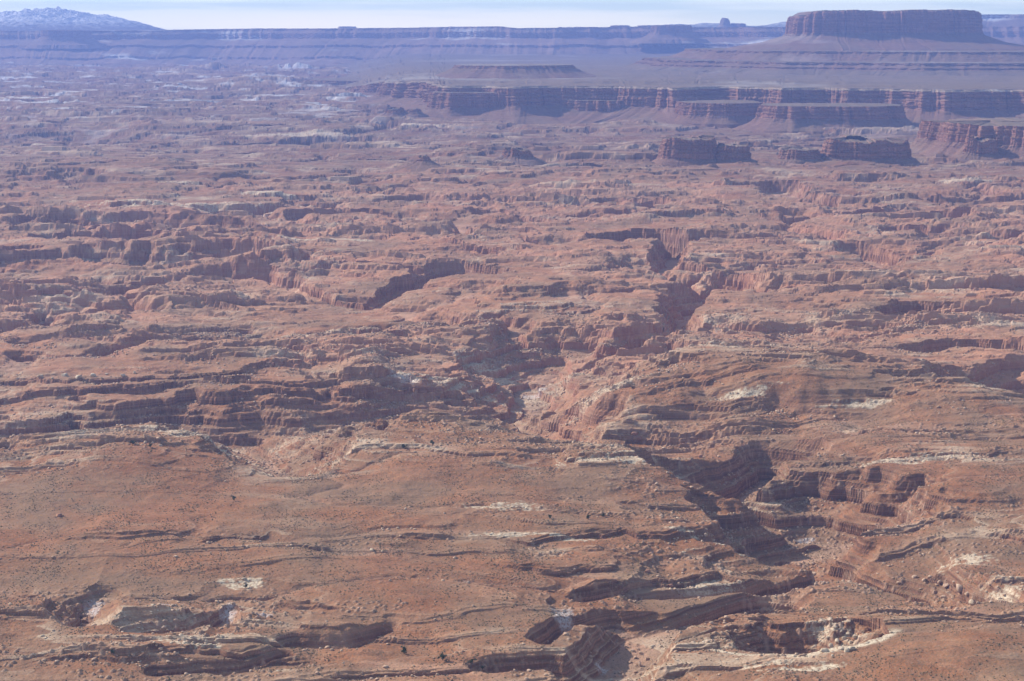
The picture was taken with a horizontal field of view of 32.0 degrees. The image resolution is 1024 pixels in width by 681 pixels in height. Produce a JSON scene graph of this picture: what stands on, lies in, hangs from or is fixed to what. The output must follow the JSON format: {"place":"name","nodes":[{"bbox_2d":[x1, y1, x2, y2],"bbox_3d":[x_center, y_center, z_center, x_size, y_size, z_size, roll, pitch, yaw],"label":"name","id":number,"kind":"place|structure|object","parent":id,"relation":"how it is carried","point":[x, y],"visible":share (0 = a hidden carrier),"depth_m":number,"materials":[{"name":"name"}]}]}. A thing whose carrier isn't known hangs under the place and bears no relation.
{"place":"outdoors","nodes":[
{"label":"outdoors","id":0,"kind":"place"},
{"bbox_2d":[0,6,164,30],"bbox_3d":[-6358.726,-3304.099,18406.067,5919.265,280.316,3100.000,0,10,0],"label":"mountains","id":1,"kind":"structure","parent":0,"point":[47,18],"depth_m":17736.93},
{"bbox_2d":[0,60,1023,680],"bbox_3d":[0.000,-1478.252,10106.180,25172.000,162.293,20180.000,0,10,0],"label":"terrain","id":2,"kind":"structure","parent":0,"point":[264,206],"depth_m":1565.84,"materials":[{"name":"brown stone"}]},
{"bbox_2d":[378,107,405,116],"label":"butte","id":3,"kind":"object","parent":2,"relation":"on","point":[395,111],"visible":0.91,"depth_m":5811.99,"materials":[{"name":"stone"}]},
{"bbox_2d":[380,155,444,172],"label":"butte","id":4,"kind":"object","parent":2,"relation":"on","point":[420,163],"visible":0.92,"depth_m":3737.54,"materials":[{"name":"stone"}]},
{"bbox_2d":[404,108,427,117],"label":"butte","id":5,"kind":"object","parent":2,"relation":"on","point":[415,113],"visible":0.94,"depth_m":5808.64,"materials":[{"name":"stone"}]},
{"bbox_2d":[425,91,506,116],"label":"butte","id":6,"kind":"object","parent":2,"relation":"on","point":[446,104],"visible":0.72,"depth_m":5846.70,"materials":[{"name":"stone"}]},
{"bbox_2d":[0,357,1023,680],"bbox_3d":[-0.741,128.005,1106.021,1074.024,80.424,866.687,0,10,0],"label":"desert scrub","id":7,"kind":"object","parent":2,"relation":"on","point":[502,545],"visible":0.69,"depth_m":1074.82,"materials":[{"name":"green plant"}]},
{"bbox_2d":[0,308,1023,680],"bbox_3d":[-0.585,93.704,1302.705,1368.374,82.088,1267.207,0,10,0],"label":"rubble","id":8,"kind":"object","parent":2,"relation":"on","point":[200,334],"visible":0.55,"depth_m":1436.58,"materials":[{"name":"beige stone"}]},
{"bbox_2d":[2,300,1023,680],"bbox_3d":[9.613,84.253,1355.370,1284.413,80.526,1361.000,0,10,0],"label":"pale rubble","id":9,"kind":"object","parent":2,"relation":"on","point":[526,508],"visible":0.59,"depth_m":1132.59,"materials":[{"name":"beige stone"}]},
{"bbox_2d":[491,147,546,165],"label":"butte","id":10,"kind":"object","parent":2,"relation":"on","point":[519,155],"visible":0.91,"depth_m":4028.40,"materials":[{"name":"stone"}]},
{"bbox_2d":[560,100,625,112],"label":"butte","id":11,"kind":"object","parent":2,"relation":"on","point":[608,106],"visible":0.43,"depth_m":5830.28,"materials":[{"name":"stone"}]},
{"bbox_2d":[652,134,716,166],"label":"butte","id":12,"kind":"object","parent":2,"relation":"on","point":[674,151],"visible":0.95,"depth_m":4007.81,"materials":[{"name":"stone"}]},
{"bbox_2d":[674,100,762,127],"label":"butte","id":13,"kind":"object","parent":2,"relation":"on","point":[722,113],"visible":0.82,"depth_m":5521.62,"materials":[{"name":"stone"}]},
{"bbox_2d":[716,143,757,163],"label":"butte","id":14,"kind":"object","parent":2,"relation":"on","point":[731,153],"visible":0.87,"depth_m":4007.20,"materials":[{"name":"stone"}]},
{"bbox_2d":[771,147,824,163],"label":"butte","id":15,"kind":"object","parent":2,"relation":"on","point":[796,155],"visible":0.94,"depth_m":4047.72,"materials":[{"name":"stone"}]},
{"bbox_2d":[617,56,1023,75],"bbox_3d":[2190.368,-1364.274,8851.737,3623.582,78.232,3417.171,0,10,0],"label":"bench","id":16,"kind":"object","parent":2,"relation":"on","point":[664,63],"visible":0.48,"depth_m":7604.96,"materials":[{"name":"stone"}]},
{"bbox_2d":[668,48,1023,61],"bbox_3d":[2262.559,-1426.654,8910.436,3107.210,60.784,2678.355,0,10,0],"label":"bench","id":17,"kind":"object","parent":16,"relation":"on","point":[870,56],"visible":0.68,"depth_m":7933.33,"materials":[{"name":"stone"}]},
{"bbox_2d":[725,9,1023,50],"bbox_3d":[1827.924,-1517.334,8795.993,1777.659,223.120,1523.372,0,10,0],"label":"mesa","id":18,"kind":"structure","parent":17,"relation":"on","point":[898,30],"depth_m":8464.68,"materials":[{"name":"stone"}]},
{"bbox_2d":[820,648,828,652],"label":"boulder","id":19,"kind":"object","parent":2,"relation":"on","point":[823,650],"visible":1,"depth_m":857.24,"materials":[{"name":"beige stone"}]},
{"bbox_2d":[820,134,919,165],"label":"butte","id":20,"kind":"object","parent":2,"relation":"on","point":[853,147],"visible":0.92,"depth_m":4049.15,"materials":[{"name":"stone"}]},
{"bbox_2d":[956,584,962,592],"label":"boulder","id":21,"kind":"object","parent":2,"relation":"on","point":[959,587],"visible":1,"depth_m":1036.62,"materials":[{"name":"beige stone"}]},
{"bbox_2d":[910,117,1023,158],"bbox_3d":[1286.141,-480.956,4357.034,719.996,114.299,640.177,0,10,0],"label":"mesa","id":22,"kind":"structure","parent":2,"relation":"on","point":[944,137],"depth_m":4264.68,"materials":[{"name":"stone"}]},
{"bbox_2d":[955,136,1003,162],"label":"butte","id":23,"kind":"object","parent":2,"relation":"on","point":[975,148],"visible":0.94,"depth_m":4138.41,"materials":[{"name":"stone"}]},
{"bbox_2d":[0,26,1023,66],"bbox_3d":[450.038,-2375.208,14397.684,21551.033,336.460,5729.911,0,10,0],"label":"plateau","id":24,"kind":"structure","parent":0,"point":[311,46],"depth_m":14420.47,"materials":[{"name":"blue stone"}]},
{"bbox_2d":[17,30,108,48],"bbox_3d":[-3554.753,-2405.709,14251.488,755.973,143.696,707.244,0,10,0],"label":"mesa","id":25,"kind":"structure","parent":24,"relation":"on","point":[65,39],"depth_m":14070.77,"materials":[{"name":"blue stone"}]},
{"bbox_2d":[338,26,355,27],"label":"rock dome","id":26,"kind":"object","parent":24,"relation":"on","point":[347,27],"visible":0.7,"depth_m":16761.12,"materials":[{"name":"blue stone"}]},
{"bbox_2d":[610,25,629,26],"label":"rock dome","id":27,"kind":"object","parent":24,"relation":"on","point":[619,26],"visible":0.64,"depth_m":16810.26,"materials":[{"name":"blue stone"}]},
{"bbox_2d":[630,25,710,43],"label":"mesa","id":28,"kind":"structure","parent":24,"relation":"on","point":[673,34],"depth_m":14042.39,"materials":[{"name":"blue stone"}]},
{"bbox_2d":[0,0,1023,29],"label":"sky","id":29,"kind":"structure","parent":0,"point":[164,14],"materials":[{"name":"blue"}]},
{"bbox_2d":[330,53,1023,125],"bbox_3d":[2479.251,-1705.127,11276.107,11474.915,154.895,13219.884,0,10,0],"label":"cliff wall","id":30,"kind":"structure","parent":0,"point":[410,81],"depth_m":5893.97,"materials":[{"name":"stone"}]},
{"bbox_2d":[306,77,361,85],"bbox_3d":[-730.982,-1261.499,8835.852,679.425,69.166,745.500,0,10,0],"label":"mesa","id":31,"kind":"structure","parent":30,"relation":"on","point":[336,81],"depth_m":8593.26,"materials":[{"name":"stone"}]},
{"bbox_2d":[434,64,595,78],"bbox_3d":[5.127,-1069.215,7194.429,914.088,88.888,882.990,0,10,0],"label":"mesa","id":32,"kind":"structure","parent":30,"relation":"on","point":[510,71],"depth_m":6990.22,"materials":[{"name":"stone"}]},
{"bbox_2d":[735,103,918,134],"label":"mesa","id":33,"kind":"structure","parent":30,"relation":"on","point":[814,118],"depth_m":5253.31,"materials":[{"name":"stone"}]},
{"bbox_2d":[665,22,785,26],"bbox_3d":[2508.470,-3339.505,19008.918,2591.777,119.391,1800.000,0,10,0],"label":"hills","id":34,"kind":"structure","parent":0,"point":[781,24],"depth_m":18893.28,"materials":[{"name":"blue stone"}]},
{"bbox_2d":[717,18,731,26],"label":"butte","id":35,"kind":"object","parent":34,"relation":"on","point":[724,22],"visible":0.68,"depth_m":17968.99,"materials":[{"name":"blue stone"}]},
{"bbox_2d":[731,23,745,26],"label":"butte","id":36,"kind":"object","parent":34,"relation":"on","point":[738,25],"visible":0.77,"depth_m":17965.22,"materials":[{"name":"blue stone"}]},
{"bbox_2d":[981,14,1023,26],"bbox_3d":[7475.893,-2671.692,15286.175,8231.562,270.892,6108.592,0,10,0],"label":"plateau","id":37,"kind":"structure","parent":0,"point":[998,20],"depth_m":16160.00,"materials":[{"name":"blue stone"}]}
]}

